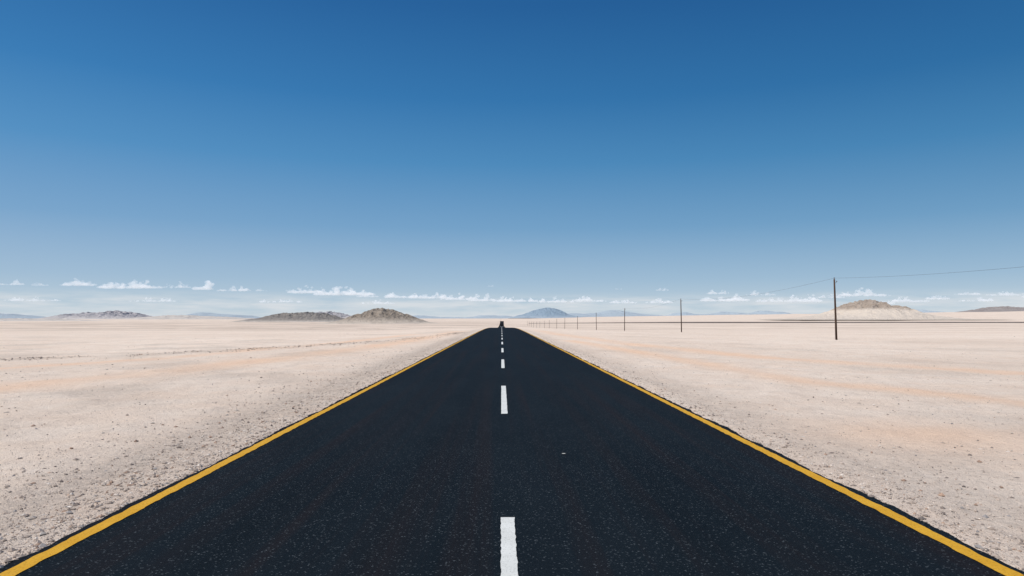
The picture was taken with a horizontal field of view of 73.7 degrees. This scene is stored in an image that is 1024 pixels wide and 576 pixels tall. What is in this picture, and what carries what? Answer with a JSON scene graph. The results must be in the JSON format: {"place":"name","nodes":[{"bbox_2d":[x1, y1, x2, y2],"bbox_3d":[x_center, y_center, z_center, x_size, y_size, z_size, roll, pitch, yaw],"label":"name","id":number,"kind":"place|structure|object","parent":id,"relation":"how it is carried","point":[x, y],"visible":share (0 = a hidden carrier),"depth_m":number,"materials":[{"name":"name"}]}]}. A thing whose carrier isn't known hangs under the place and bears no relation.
{"place":"outdoors","nodes":[
{"label":"outdoors","id":0,"kind":"place"},
{"bbox_2d":[0,318,104,320],"bbox_3d":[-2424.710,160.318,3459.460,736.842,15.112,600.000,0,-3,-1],"label":"sand dunes","id":1,"kind":"structure","parent":0,"point":[23,319],"depth_m":3344.41,"materials":[{"name":"beige sand"}]},
{"bbox_2d":[33,310,151,318],"bbox_3d":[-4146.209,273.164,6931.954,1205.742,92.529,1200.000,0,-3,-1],"label":"distant hills","id":2,"kind":"structure","parent":0,"point":[116,314],"depth_m":6611.96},
{"bbox_2d":[0,312,260,318],"bbox_3d":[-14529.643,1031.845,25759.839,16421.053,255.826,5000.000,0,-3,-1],"label":"distant mountain range","id":3,"kind":"structure","parent":0,"point":[33,316],"depth_m":25247.01,"materials":[{"name":"grey stone"}]},
{"bbox_2d":[119,315,255,318],"bbox_3d":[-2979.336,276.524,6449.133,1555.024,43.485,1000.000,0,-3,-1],"label":"sand dunes","id":4,"kind":"structure","parent":0,"point":[182,317],"depth_m":6198.36,"materials":[{"name":"beige sand"}]},
{"bbox_2d":[232,312,344,321],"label":"rocky hill","id":5,"kind":"structure","parent":0,"point":[304,317],"depth_m":2315.82,"materials":[{"name":"stone"}]},
{"bbox_2d":[314,311,349,317],"bbox_3d":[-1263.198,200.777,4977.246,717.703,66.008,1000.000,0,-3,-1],"label":"distant hills","id":6,"kind":"structure","parent":0,"point":[341,315],"depth_m":4881.94,"materials":[{"name":"grey stone"}]},
{"bbox_2d":[320,308,438,323],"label":"rocky hill","id":7,"kind":"structure","parent":0,"point":[381,316],"depth_m":1401.99,"materials":[{"name":"grey stone"}]},
{"bbox_2d":[414,315,514,318],"bbox_3d":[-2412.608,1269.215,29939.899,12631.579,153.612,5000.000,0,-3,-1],"label":"distant mountain range","id":8,"kind":"structure","parent":0,"point":[478,316],"depth_m":28613.66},
{"bbox_2d":[0,324,1023,575],"bbox_3d":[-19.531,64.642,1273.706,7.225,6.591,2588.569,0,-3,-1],"label":"asphalt road","id":9,"kind":"structure","parent":0,"point":[440,464],"depth_m":6.51,"materials":[{"name":"black asphalt"}]},
{"bbox_2d":[500,327,517,575],"bbox_3d":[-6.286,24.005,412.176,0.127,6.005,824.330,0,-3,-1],"label":"white centre line","id":10,"kind":"object","parent":9,"relation":"on","point":[509,561],"visible":0.9,"depth_m":5.29,"materials":[{"name":"paint"}]},
{"bbox_2d":[0,327,1023,575],"bbox_3d":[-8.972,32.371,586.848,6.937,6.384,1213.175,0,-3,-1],"label":"yellow edge line","id":11,"kind":"object","parent":9,"relation":"on","point":[70,541],"visible":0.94,"depth_m":6.46,"materials":[{"name":"paint"}]},
{"bbox_2d":[0,311,1023,570],"bbox_3d":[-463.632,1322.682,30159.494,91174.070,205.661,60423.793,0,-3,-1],"label":"desert ground","id":12,"kind":"structure","parent":0,"point":[714,357],"depth_m":18.37,"materials":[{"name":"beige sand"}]},
{"bbox_2d":[833,277,837,339],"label":"utility pole","id":13,"kind":"object","parent":12,"relation":"on","point":[835,313],"visible":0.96,"depth_m":79.07,"materials":[{"name":"brown wood"}]},
{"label":"utility pole","id":14,"kind":"object","parent":12,"relation":"on","visible":0},
{"bbox_2d":[586,267,1016,316],"bbox_3d":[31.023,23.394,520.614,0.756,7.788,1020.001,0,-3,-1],"label":"overhead wire","id":15,"kind":"object","parent":14,"relation":"attached to","point":[828,279],"visible":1,"depth_m":80.21,"materials":[{"name":"metal"}]},
{"bbox_2d":[0,0,1023,316],"label":"sky","id":16,"kind":"structure","parent":0,"point":[260,158],"materials":[{"name":"blue"}]},
{"bbox_2d":[510,308,575,317],"bbox_3d":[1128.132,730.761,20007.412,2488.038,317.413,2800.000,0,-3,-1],"label":"distant mountain","id":17,"kind":"structure","parent":0,"point":[547,313],"depth_m":19129.08,"materials":[{"name":"stone"}]},
{"bbox_2d":[567,310,790,316],"bbox_3d":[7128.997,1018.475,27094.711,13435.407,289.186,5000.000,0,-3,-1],"label":"distant mountain range","id":18,"kind":"structure","parent":0,"point":[613,313],"depth_m":25933.81,"materials":[{"name":"stone"}]},
{"bbox_2d":[529,322,1023,323],"bbox_3d":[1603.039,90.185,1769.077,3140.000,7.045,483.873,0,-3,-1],"label":"railway embankment","id":19,"kind":"structure","parent":0,"point":[815,322],"depth_m":1664.48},
{"bbox_2d":[760,299,991,319],"bbox_3d":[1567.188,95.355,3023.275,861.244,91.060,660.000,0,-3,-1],"label":"rocky hill","id":20,"kind":"structure","parent":0,"point":[869,309],"depth_m":2831.31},
{"bbox_2d":[918,310,939,312],"bbox_3d":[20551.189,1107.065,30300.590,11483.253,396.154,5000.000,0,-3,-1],"label":"distant mountain range","id":21,"kind":"structure","parent":0,"point":[924,311],"depth_m":29459.43,"materials":[{"name":"grey stone"}]},
{"bbox_2d":[960,306,1023,311],"bbox_3d":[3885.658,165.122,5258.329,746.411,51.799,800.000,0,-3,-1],"label":"rocky hill","id":22,"kind":"structure","parent":0,"point":[999,309],"depth_m":5151.63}
]}

